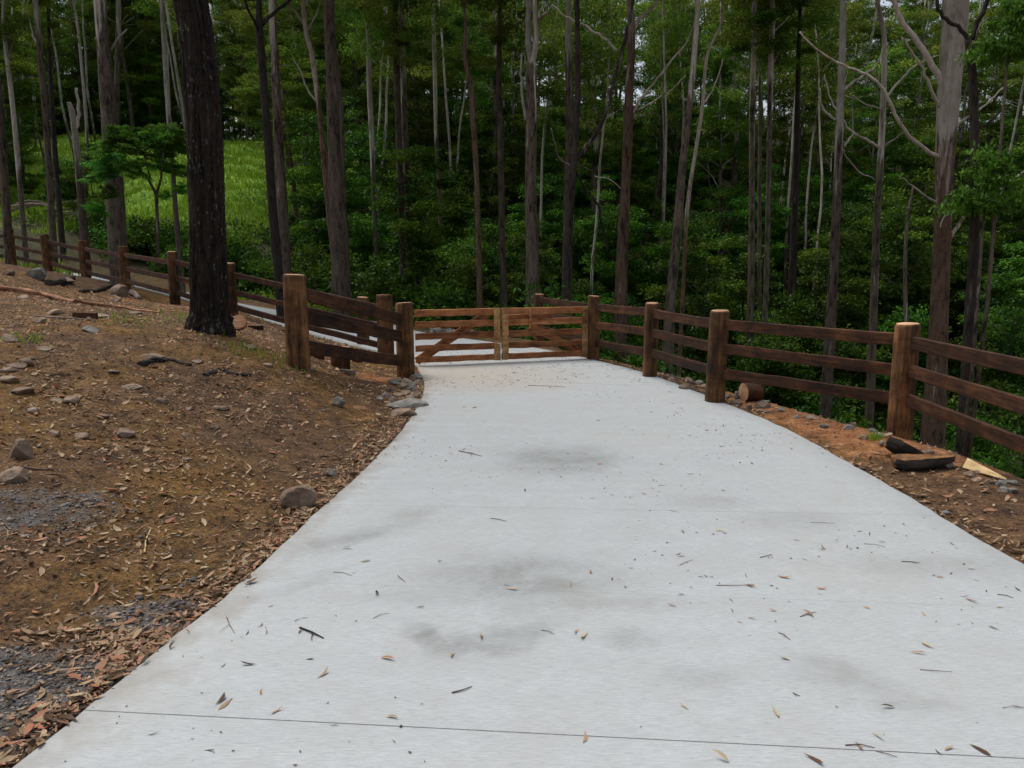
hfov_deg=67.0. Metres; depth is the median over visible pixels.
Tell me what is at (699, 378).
shrub
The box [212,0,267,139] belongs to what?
tree
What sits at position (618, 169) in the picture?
understory tree
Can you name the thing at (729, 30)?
tree
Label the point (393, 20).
gum tree
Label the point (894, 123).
understory tree
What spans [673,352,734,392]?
shrub
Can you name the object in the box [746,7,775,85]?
tree
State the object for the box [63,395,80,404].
stone
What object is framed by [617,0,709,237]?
tree
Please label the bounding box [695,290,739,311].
shrub
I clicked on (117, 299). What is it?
rock
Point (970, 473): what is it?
stone
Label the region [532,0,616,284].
tree
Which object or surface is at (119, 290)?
rock
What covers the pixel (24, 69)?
tree
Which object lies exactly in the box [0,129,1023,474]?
undergrowth
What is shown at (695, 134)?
understory tree
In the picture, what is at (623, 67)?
tree
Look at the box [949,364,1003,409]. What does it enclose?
shrub
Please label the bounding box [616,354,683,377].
shrub
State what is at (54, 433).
stone
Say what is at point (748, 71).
tree
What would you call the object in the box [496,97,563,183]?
understory tree
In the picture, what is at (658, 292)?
understory tree
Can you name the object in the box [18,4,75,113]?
tree
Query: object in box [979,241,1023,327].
understory tree
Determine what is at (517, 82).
understory tree
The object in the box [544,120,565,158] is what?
understory tree
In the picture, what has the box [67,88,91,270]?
dead tree
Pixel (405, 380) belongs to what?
stone
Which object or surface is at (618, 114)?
understory tree
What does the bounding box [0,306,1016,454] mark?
grass
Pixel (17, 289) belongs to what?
fallen branch
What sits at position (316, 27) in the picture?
tree
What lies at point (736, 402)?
stone
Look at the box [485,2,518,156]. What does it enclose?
tree
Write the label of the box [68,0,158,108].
tree
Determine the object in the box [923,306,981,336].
shrub
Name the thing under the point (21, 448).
rock
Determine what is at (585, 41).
tree
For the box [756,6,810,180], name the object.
tree
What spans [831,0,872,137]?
tree
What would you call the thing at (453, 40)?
tree
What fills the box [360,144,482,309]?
understory tree
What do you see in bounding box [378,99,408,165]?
understory tree
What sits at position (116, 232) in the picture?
gum tree
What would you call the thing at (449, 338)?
wooden gate
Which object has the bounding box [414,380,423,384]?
stone
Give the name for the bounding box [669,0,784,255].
tree
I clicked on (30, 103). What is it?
tree
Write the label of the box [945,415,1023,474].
shrub
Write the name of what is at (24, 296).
stone
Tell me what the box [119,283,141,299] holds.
rotten stump
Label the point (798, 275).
understory tree
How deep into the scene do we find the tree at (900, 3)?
81.73 m
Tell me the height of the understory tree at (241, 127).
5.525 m
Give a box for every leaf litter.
[0,265,1023,767]
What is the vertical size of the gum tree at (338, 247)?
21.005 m
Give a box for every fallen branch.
[0,285,159,312]
[21,466,53,469]
[36,315,95,319]
[44,275,75,285]
[78,282,119,292]
[144,528,150,552]
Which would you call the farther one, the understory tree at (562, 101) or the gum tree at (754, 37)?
the understory tree at (562, 101)
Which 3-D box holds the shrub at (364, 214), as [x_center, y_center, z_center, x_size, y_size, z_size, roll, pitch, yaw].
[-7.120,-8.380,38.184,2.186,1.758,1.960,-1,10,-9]
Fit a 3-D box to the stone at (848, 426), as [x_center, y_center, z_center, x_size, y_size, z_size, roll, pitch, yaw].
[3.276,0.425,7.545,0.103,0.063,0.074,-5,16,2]
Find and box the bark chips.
[0,277,1023,755]
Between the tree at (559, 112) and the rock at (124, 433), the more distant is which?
the tree at (559, 112)
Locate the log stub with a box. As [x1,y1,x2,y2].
[331,346,350,369]
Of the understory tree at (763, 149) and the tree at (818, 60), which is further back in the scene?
the understory tree at (763, 149)
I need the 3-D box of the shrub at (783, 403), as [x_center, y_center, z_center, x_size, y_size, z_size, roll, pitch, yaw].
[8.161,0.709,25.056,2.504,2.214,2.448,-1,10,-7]
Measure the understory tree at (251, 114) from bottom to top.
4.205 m
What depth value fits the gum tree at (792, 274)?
26.73 m
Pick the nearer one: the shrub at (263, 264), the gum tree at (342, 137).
the gum tree at (342, 137)
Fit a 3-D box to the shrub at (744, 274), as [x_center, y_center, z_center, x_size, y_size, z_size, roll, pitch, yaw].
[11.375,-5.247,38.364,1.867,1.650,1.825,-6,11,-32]
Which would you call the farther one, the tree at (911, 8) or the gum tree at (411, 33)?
the tree at (911, 8)
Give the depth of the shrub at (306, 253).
27.01 m
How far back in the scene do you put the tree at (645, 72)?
57.99 m
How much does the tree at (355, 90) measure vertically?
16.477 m
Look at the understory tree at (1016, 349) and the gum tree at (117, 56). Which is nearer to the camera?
the gum tree at (117, 56)
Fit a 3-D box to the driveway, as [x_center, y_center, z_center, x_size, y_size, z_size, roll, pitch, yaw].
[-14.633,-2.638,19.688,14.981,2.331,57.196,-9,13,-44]
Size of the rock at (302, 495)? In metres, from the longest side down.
0.254 x 0.238 x 0.164 m
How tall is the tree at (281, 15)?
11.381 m
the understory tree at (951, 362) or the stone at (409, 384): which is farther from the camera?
the understory tree at (951, 362)
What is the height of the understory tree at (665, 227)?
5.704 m
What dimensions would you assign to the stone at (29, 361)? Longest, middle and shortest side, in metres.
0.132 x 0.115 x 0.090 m
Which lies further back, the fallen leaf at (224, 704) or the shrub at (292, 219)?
the shrub at (292, 219)
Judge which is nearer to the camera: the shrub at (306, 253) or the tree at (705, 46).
the shrub at (306, 253)
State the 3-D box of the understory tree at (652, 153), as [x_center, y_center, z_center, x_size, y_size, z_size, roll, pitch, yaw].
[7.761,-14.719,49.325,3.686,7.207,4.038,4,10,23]
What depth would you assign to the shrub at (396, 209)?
38.61 m
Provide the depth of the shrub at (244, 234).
30.34 m
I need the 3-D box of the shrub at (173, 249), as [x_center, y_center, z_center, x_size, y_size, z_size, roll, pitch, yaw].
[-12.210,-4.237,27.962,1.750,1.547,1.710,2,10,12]
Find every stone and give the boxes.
[0,334,18,342]
[0,367,16,372]
[0,375,18,382]
[2,270,14,275]
[7,362,26,368]
[10,387,34,393]
[16,294,29,298]
[19,358,33,365]
[27,406,39,413]
[33,317,46,322]
[36,346,52,351]
[46,309,63,314]
[49,398,62,402]
[49,430,59,436]
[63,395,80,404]
[65,277,74,283]
[74,432,88,438]
[98,313,109,317]
[100,414,109,417]
[107,369,119,372]
[122,383,141,389]
[128,311,142,314]
[141,353,165,358]
[154,398,167,403]
[182,457,192,461]
[192,359,202,363]
[213,405,220,409]
[220,405,229,410]
[246,344,255,349]
[263,363,272,367]
[376,396,382,400]
[388,379,398,384]
[389,396,397,401]
[392,392,403,397]
[396,382,406,388]
[400,390,410,395]
[401,378,411,383]
[407,382,416,386]
[407,386,416,391]
[408,375,415,381]
[412,390,420,396]
[413,374,422,379]
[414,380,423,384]
[678,383,691,388]
[686,379,694,383]
[695,380,703,384]
[730,400,741,404]
[746,404,751,409]
[754,402,763,407]
[756,409,765,413]
[759,403,770,408]
[777,407,784,411]
[806,414,817,419]
[819,423,828,427]
[843,424,853,429]
[858,434,866,439]
[878,439,885,445]
[883,432,892,437]
[921,449,934,453]
[944,462,953,466]
[964,471,976,476]
[971,477,981,481]
[995,480,1006,486]
[998,487,1008,492]
[1006,487,1017,492]
[1009,480,1017,485]
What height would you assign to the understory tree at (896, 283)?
6.748 m
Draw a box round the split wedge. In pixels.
[963,458,1006,479]
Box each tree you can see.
[0,0,26,131]
[0,0,55,266]
[0,0,57,123]
[0,0,65,185]
[0,24,58,166]
[0,77,11,264]
[0,123,45,196]
[5,0,56,164]
[10,0,75,135]
[16,0,88,261]
[17,0,24,182]
[17,96,47,138]
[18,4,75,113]
[25,11,36,151]
[27,0,58,272]
[31,8,91,135]
[34,154,93,201]
[38,56,101,135]
[50,0,74,162]
[50,90,78,136]
[51,0,96,136]
[54,142,103,211]
[58,2,112,107]
[59,26,98,113]
[61,0,97,94]
[64,0,92,202]
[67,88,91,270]
[68,0,130,109]
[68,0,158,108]
[82,0,96,145]
[84,0,165,127]
[87,94,128,138]
[92,0,156,122]
[93,0,127,282]
[100,112,137,134]
[113,56,148,126]
[114,0,127,245]
[119,3,139,139]
[119,56,172,140]
[121,0,178,132]
[121,49,182,129]
[124,0,179,124]
[125,0,181,123]
[126,0,174,108]
[126,86,176,130]
[136,20,183,122]
[146,0,185,292]
[151,2,181,124]
[152,1,209,31]
[152,8,184,108]
[155,102,183,129]
[160,22,224,107]
[164,1,184,127]
[165,29,185,140]
[172,0,235,336]
[208,0,240,134]
[209,1,250,139]
[212,0,255,137]
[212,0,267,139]
[218,3,243,137]
[218,60,235,127]
[221,0,325,186]
[222,124,232,139]
[228,0,271,133]
[230,0,285,72]
[231,0,352,239]
[234,76,260,130]
[236,1,321,172]
[236,101,283,136]
[243,0,291,316]
[257,112,387,268]
[264,0,308,137]
[266,0,326,159]
[269,0,296,273]
[286,0,330,251]
[286,0,344,85]
[289,0,338,133]
[290,0,323,167]
[290,56,326,144]
[291,132,397,259]
[313,131,357,172]
[316,0,391,175]
[317,5,363,132]
[319,0,364,134]
[319,14,365,123]
[324,0,349,315]
[328,210,398,290]
[334,0,352,316]
[334,0,388,216]
[334,0,393,161]
[336,3,405,273]
[338,95,396,221]
[339,0,384,153]
[343,69,392,150]
[345,107,392,175]
[347,2,427,161]
[348,0,439,302]
[349,0,430,314]
[356,102,418,201]
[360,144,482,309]
[363,154,444,249]
[365,0,463,180]
[378,80,425,149]
[378,93,411,138]
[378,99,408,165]
[383,10,410,86]
[398,0,459,271]
[400,1,455,140]
[407,78,442,147]
[409,111,459,173]
[411,0,462,142]
[411,170,457,214]
[412,240,452,280]
[415,3,482,164]
[418,181,492,248]
[422,234,521,318]
[424,255,499,316]
[429,0,479,186]
[433,160,483,207]
[438,0,470,223]
[438,92,467,139]
[439,0,542,229]
[439,2,474,116]
[444,103,506,198]
[445,3,488,145]
[446,67,467,129]
[450,74,506,167]
[452,56,522,181]
[453,0,545,307]
[454,216,524,287]
[456,122,523,178]
[459,6,482,87]
[461,0,482,330]
[462,0,502,94]
[468,107,540,224]
[469,2,503,175]
[473,0,564,167]
[473,130,551,232]
[476,4,526,112]
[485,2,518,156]
[486,232,561,313]
[493,218,562,307]
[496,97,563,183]
[496,173,587,284]
[502,63,538,114]
[505,0,531,85]
[506,83,561,174]
[509,162,563,205]
[513,135,577,233]
[515,0,559,180]
[517,0,598,285]
[518,1,546,84]
[519,0,553,306]
[522,0,661,278]
[523,2,547,105]
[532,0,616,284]
[536,0,596,148]
[536,119,586,196]
[538,0,580,105]
[538,199,578,247]
[542,93,584,164]
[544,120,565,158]
[549,214,596,281]
[550,0,634,328]
[551,0,694,362]
[552,206,642,292]
[553,0,648,294]
[554,178,596,218]
[555,0,647,207]
[557,159,607,207]
[558,277,613,326]
[559,290,662,357]
[561,0,572,324]
[561,101,607,183]
[565,54,609,135]
[574,76,614,133]
[575,174,665,315]
[576,206,615,258]
[584,0,645,126]
[586,127,646,215]
[587,0,656,213]
[589,113,638,197]
[589,131,633,174]
[604,1,639,113]
[606,173,666,261]
[610,93,660,202]
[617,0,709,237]
[622,0,692,274]
[629,214,742,311]
[630,211,731,325]
[632,121,659,166]
[632,152,717,221]
[633,114,667,181]
[638,0,701,124]
[638,16,673,124]
[638,234,742,385]
[639,106,699,190]
[640,0,694,261]
[641,0,709,207]
[644,6,701,190]
[649,0,683,194]
[653,0,709,194]
[655,0,705,141]
[661,0,699,374]
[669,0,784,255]
[671,81,707,167]
[677,0,723,375]
[684,0,743,180]
[684,232,785,368]
[685,1,766,278]
[686,143,725,194]
[690,0,815,371]
[693,210,736,256]
[695,0,718,93]
[700,14,727,201]
[700,103,776,191]
[701,8,745,125]
[702,139,726,165]
[706,5,766,168]
[710,164,800,295]
[712,170,800,271]
[715,0,749,73]
[718,6,794,132]
[722,0,794,336]
[723,0,793,373]
[726,312,821,384]
[726,334,817,410]
[727,165,777,217]
[729,99,766,170]
[732,287,835,376]
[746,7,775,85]
[747,177,808,254]
[750,0,839,350]
[755,94,792,187]
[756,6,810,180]
[757,2,835,274]
[765,50,790,133]
[766,0,827,296]
[772,249,820,293]
[777,10,804,220]
[779,158,832,211]
[780,123,819,173]
[784,174,844,233]
[785,227,892,370]
[786,200,899,313]
[789,14,850,222]
[789,324,890,425]
[792,0,864,304]
[793,0,854,162]
[794,0,869,258]
[798,171,851,275]
[799,0,1023,448]
[802,104,861,185]
[802,203,912,344]
[819,0,888,418]
[821,7,877,184]
[823,0,918,209]
[823,156,865,194]
[824,0,924,252]
[824,59,866,200]
[829,168,907,282]
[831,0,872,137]
[840,170,921,303]
[841,209,958,359]
[844,0,938,428]
[845,34,880,193]
[845,142,887,178]
[846,0,888,85]
[851,145,967,333]
[852,0,897,154]
[854,304,960,398]
[857,0,909,61]
[862,107,922,189]
[867,96,907,168]
[883,0,930,121]
[885,0,941,205]
[885,116,935,206]
[886,0,939,178]
[886,1,930,112]
[886,241,932,311]
[887,0,939,121]
[888,112,964,212]
[888,115,933,157]
[889,181,951,272]
[903,187,913,321]
[909,19,987,175]
[909,230,1016,321]
[910,0,941,129]
[911,0,1014,223]
[912,204,933,239]
[918,132,958,183]
[921,336,1013,408]
[927,0,1023,221]
[928,139,1023,455]
[933,135,1009,234]
[936,0,1005,456]
[951,212,1012,266]
[953,271,1023,410]
[954,0,1023,457]
[955,143,1023,290]
[957,131,969,166]
[959,3,980,109]
[959,117,983,148]
[959,134,1022,233]
[960,304,1023,374]
[961,5,984,124]
[965,0,1023,293]
[967,0,999,105]
[967,111,1023,219]
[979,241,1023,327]
[981,6,1023,189]
[984,166,1023,269]
[987,31,1021,107]
[997,132,1023,175]
[1003,61,1023,139]
[1007,20,1023,190]
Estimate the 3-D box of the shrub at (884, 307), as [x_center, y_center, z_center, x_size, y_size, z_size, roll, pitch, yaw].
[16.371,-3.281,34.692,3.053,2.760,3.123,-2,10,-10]
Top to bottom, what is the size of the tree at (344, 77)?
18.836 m
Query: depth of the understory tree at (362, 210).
35.40 m
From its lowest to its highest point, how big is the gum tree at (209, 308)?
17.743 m
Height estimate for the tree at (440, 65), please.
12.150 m
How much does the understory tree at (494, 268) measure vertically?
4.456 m
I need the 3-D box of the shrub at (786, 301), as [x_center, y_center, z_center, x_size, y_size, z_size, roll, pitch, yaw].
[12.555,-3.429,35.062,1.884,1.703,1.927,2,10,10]
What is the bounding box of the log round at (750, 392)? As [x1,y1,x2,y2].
[739,383,763,401]
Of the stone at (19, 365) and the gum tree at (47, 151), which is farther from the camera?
the gum tree at (47, 151)
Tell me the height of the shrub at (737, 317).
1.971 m
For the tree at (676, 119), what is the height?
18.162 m
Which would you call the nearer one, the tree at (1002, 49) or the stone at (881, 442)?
the stone at (881, 442)
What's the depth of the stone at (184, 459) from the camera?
5.80 m
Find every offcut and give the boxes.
[72,312,97,318]
[248,325,263,329]
[310,354,324,359]
[339,369,355,374]
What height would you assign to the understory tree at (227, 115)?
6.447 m
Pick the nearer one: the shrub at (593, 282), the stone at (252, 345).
the stone at (252, 345)
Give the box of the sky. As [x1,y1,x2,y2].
[51,0,1023,140]
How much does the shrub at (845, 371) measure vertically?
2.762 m
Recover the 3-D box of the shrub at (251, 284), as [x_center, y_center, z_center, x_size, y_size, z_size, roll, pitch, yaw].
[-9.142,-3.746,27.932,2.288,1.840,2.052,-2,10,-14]
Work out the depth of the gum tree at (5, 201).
23.27 m
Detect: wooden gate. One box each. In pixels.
[415,307,501,363]
[501,306,587,359]
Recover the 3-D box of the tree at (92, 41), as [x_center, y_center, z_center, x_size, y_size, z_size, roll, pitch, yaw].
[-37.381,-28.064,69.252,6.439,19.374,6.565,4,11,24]
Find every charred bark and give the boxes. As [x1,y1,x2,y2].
[137,357,191,365]
[202,368,250,375]
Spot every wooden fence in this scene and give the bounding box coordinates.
[0,229,393,353]
[283,274,414,377]
[534,294,1023,453]
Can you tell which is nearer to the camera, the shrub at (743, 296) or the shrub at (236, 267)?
the shrub at (236, 267)
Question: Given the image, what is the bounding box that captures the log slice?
[233,315,246,330]
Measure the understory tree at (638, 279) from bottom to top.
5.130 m
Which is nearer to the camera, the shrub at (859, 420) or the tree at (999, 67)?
the shrub at (859, 420)
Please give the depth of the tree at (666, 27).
35.42 m
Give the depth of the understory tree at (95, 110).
58.86 m
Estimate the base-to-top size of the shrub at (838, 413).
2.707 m
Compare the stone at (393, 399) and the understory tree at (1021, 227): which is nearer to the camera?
the stone at (393, 399)
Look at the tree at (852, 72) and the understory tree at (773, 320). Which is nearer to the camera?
the understory tree at (773, 320)
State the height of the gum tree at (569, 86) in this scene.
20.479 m
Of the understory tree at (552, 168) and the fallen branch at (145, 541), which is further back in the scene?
the understory tree at (552, 168)
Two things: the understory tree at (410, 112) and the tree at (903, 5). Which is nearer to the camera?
the understory tree at (410, 112)
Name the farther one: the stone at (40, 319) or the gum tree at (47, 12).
the gum tree at (47, 12)
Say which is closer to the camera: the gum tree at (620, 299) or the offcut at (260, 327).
the offcut at (260, 327)
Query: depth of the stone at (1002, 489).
5.54 m
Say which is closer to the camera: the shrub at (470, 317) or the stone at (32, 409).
the stone at (32, 409)
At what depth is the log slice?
10.47 m
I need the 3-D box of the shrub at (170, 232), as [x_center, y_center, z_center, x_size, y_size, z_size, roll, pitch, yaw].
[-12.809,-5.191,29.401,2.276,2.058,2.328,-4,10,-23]
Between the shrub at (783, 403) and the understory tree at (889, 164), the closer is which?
the shrub at (783, 403)
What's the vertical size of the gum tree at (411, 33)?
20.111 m
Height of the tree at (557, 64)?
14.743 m
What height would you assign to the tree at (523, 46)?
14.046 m
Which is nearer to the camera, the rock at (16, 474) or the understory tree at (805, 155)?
the rock at (16, 474)
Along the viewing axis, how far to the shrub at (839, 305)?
33.89 m
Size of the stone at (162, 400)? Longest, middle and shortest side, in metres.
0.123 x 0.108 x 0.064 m
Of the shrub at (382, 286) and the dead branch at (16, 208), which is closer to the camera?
the shrub at (382, 286)
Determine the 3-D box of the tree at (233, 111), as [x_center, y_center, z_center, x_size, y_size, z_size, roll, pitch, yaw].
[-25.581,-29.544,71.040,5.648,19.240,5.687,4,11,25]
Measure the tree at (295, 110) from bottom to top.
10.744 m
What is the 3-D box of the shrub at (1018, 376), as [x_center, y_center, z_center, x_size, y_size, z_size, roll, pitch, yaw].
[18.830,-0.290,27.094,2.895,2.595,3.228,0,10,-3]
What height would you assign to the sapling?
3.582 m
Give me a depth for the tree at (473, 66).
62.12 m
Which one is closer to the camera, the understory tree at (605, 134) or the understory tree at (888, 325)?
the understory tree at (888, 325)
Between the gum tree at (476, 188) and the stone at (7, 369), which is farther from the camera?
the gum tree at (476, 188)
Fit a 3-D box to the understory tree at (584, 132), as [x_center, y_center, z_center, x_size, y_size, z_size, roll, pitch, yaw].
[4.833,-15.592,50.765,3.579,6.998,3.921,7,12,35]
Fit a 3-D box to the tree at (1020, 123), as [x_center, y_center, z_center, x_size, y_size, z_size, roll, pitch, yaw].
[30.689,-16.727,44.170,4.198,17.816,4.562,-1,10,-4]
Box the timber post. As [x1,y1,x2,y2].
[356,296,368,344]
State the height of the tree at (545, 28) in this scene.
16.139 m
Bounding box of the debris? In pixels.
[72,351,1018,765]
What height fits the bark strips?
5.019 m
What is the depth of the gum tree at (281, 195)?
22.10 m
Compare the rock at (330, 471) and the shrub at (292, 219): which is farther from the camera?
the shrub at (292, 219)
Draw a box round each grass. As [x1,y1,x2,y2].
[0,131,356,316]
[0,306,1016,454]
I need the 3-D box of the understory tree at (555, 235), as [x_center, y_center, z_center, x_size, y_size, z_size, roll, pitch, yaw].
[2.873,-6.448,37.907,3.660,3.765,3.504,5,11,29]
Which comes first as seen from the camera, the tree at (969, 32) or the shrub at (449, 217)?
the shrub at (449, 217)
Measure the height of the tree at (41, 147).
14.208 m
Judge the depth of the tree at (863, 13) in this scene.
55.94 m
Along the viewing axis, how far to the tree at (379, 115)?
36.65 m
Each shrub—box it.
[63,197,106,237]
[88,214,155,256]
[93,214,188,262]
[127,217,168,256]
[141,257,188,277]
[143,221,187,267]
[147,231,188,274]
[147,246,188,273]
[155,240,188,274]
[183,225,262,288]
[226,217,266,260]
[232,259,258,285]
[233,250,273,292]
[237,255,274,295]
[250,210,328,244]
[254,239,330,297]
[262,246,304,275]
[272,254,331,296]
[294,148,327,184]
[303,249,370,297]
[309,268,413,321]
[328,222,384,267]
[351,250,432,306]
[353,208,381,222]
[378,209,421,245]
[379,187,429,220]
[393,276,487,330]
[419,210,474,229]
[459,297,510,329]
[472,274,615,352]
[474,194,498,222]
[474,306,523,337]
[489,282,522,306]
[538,222,560,248]
[568,335,624,361]
[573,262,614,299]
[599,331,630,362]
[599,352,680,377]
[610,315,661,348]
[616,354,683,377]
[626,344,695,380]
[627,257,666,290]
[627,275,654,304]
[627,297,687,329]
[640,239,669,259]
[647,203,694,241]
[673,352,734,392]
[673,369,732,392]
[675,294,733,339]
[677,270,734,296]
[677,325,742,368]
[685,307,746,344]
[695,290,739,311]
[721,250,783,279]
[722,299,755,335]
[725,265,756,286]
[726,360,804,405]
[730,374,801,409]
[732,285,762,306]
[754,286,816,311]
[762,225,807,251]
[776,291,804,318]
[783,403,819,415]
[793,377,882,426]
[797,231,813,251]
[803,292,868,321]
[815,341,877,404]
[826,413,880,428]
[846,405,885,431]
[857,292,913,322]
[878,427,919,442]
[913,390,955,442]
[915,400,1010,454]
[916,382,956,409]
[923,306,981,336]
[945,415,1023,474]
[945,440,995,462]
[947,374,1023,450]
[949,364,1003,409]
[955,295,1023,345]
[962,285,1018,317]
[971,450,1015,474]
[998,426,1023,478]
[1010,349,1023,395]
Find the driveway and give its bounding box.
[12,273,1023,767]
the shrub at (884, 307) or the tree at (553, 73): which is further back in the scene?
the tree at (553, 73)
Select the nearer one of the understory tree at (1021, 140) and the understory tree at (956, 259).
the understory tree at (956, 259)
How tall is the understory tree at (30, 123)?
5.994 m
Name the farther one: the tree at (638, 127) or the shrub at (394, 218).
the tree at (638, 127)
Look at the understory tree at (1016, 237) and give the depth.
33.95 m
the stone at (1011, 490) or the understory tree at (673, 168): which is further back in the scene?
the understory tree at (673, 168)
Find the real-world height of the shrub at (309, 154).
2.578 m
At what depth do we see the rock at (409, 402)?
8.68 m
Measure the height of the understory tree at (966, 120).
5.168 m
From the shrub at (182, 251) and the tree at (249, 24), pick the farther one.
the tree at (249, 24)
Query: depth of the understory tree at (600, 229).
39.81 m
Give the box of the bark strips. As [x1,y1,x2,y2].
[0,285,979,697]
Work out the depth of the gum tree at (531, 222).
21.09 m
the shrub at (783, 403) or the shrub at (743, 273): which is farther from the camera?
the shrub at (743, 273)
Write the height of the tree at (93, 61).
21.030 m
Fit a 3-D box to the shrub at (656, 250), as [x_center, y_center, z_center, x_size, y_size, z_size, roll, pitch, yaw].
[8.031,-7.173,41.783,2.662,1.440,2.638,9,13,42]
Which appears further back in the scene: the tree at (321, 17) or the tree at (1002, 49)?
the tree at (321, 17)
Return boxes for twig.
[299,627,323,638]
[845,744,874,747]
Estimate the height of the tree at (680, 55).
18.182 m
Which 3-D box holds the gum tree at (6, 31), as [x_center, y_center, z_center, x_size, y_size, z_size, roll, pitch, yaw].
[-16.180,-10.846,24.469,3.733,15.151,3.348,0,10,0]
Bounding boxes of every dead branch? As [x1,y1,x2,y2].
[11,203,46,206]
[11,205,34,211]
[43,208,77,211]
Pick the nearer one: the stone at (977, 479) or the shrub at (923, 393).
the stone at (977, 479)
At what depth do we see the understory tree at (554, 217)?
39.42 m
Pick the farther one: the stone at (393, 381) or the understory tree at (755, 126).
the understory tree at (755, 126)
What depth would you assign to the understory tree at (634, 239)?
32.69 m
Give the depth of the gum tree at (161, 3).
23.02 m
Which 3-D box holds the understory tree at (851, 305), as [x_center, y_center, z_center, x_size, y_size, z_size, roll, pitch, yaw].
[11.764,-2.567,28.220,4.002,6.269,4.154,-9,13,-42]
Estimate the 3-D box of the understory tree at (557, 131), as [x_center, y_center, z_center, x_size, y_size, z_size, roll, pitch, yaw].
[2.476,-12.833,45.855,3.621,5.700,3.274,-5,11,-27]
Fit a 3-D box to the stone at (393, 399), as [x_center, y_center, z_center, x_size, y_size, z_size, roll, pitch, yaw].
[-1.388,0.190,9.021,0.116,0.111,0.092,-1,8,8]
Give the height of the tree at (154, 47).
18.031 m
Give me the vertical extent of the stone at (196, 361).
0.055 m
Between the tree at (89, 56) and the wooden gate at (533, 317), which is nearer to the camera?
the wooden gate at (533, 317)
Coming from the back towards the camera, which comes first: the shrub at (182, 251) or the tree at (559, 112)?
the tree at (559, 112)
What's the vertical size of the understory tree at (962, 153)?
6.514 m
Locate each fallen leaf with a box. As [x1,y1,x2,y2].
[216,692,224,703]
[218,699,229,709]
[712,749,728,761]
[804,753,822,762]
[971,744,990,754]
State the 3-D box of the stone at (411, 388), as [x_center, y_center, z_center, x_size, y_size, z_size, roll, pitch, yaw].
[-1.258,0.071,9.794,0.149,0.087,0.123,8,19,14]
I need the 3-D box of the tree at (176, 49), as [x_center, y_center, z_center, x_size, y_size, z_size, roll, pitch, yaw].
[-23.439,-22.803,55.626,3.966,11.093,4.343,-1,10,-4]
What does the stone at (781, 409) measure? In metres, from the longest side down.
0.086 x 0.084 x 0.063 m
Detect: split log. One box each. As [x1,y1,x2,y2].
[884,437,923,453]
[890,454,955,470]
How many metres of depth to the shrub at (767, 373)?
26.39 m
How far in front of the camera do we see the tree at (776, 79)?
78.52 m
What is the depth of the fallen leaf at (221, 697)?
2.99 m
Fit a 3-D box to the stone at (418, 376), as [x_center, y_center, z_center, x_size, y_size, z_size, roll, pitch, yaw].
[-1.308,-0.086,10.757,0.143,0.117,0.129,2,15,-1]
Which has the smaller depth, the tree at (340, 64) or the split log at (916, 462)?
the split log at (916, 462)
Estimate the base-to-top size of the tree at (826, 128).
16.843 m
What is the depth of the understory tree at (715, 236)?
42.37 m
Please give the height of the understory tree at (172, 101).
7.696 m
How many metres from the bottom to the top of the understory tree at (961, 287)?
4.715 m
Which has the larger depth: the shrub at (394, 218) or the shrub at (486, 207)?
the shrub at (486, 207)
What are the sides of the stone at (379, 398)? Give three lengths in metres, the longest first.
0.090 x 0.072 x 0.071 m
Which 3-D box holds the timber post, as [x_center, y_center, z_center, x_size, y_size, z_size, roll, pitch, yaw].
[-2.821,-1.011,14.638,0.246,1.278,0.242,0,10,0]
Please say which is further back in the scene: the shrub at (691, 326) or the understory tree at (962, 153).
the understory tree at (962, 153)
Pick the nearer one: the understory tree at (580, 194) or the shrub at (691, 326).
the shrub at (691, 326)
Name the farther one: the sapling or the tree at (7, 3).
the tree at (7, 3)
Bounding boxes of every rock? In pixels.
[0,466,29,483]
[8,438,33,458]
[25,268,46,280]
[82,326,98,332]
[110,284,128,296]
[112,296,121,301]
[117,428,135,437]
[279,485,316,508]
[325,468,336,475]
[331,396,344,406]
[388,398,428,408]
[391,408,416,417]
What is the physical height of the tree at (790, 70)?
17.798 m
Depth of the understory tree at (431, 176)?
38.70 m
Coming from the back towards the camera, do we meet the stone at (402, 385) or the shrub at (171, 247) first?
the shrub at (171, 247)
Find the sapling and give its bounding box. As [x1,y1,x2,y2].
[77,121,187,266]
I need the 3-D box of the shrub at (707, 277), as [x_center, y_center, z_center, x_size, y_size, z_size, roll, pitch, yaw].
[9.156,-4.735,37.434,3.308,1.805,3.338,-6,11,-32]

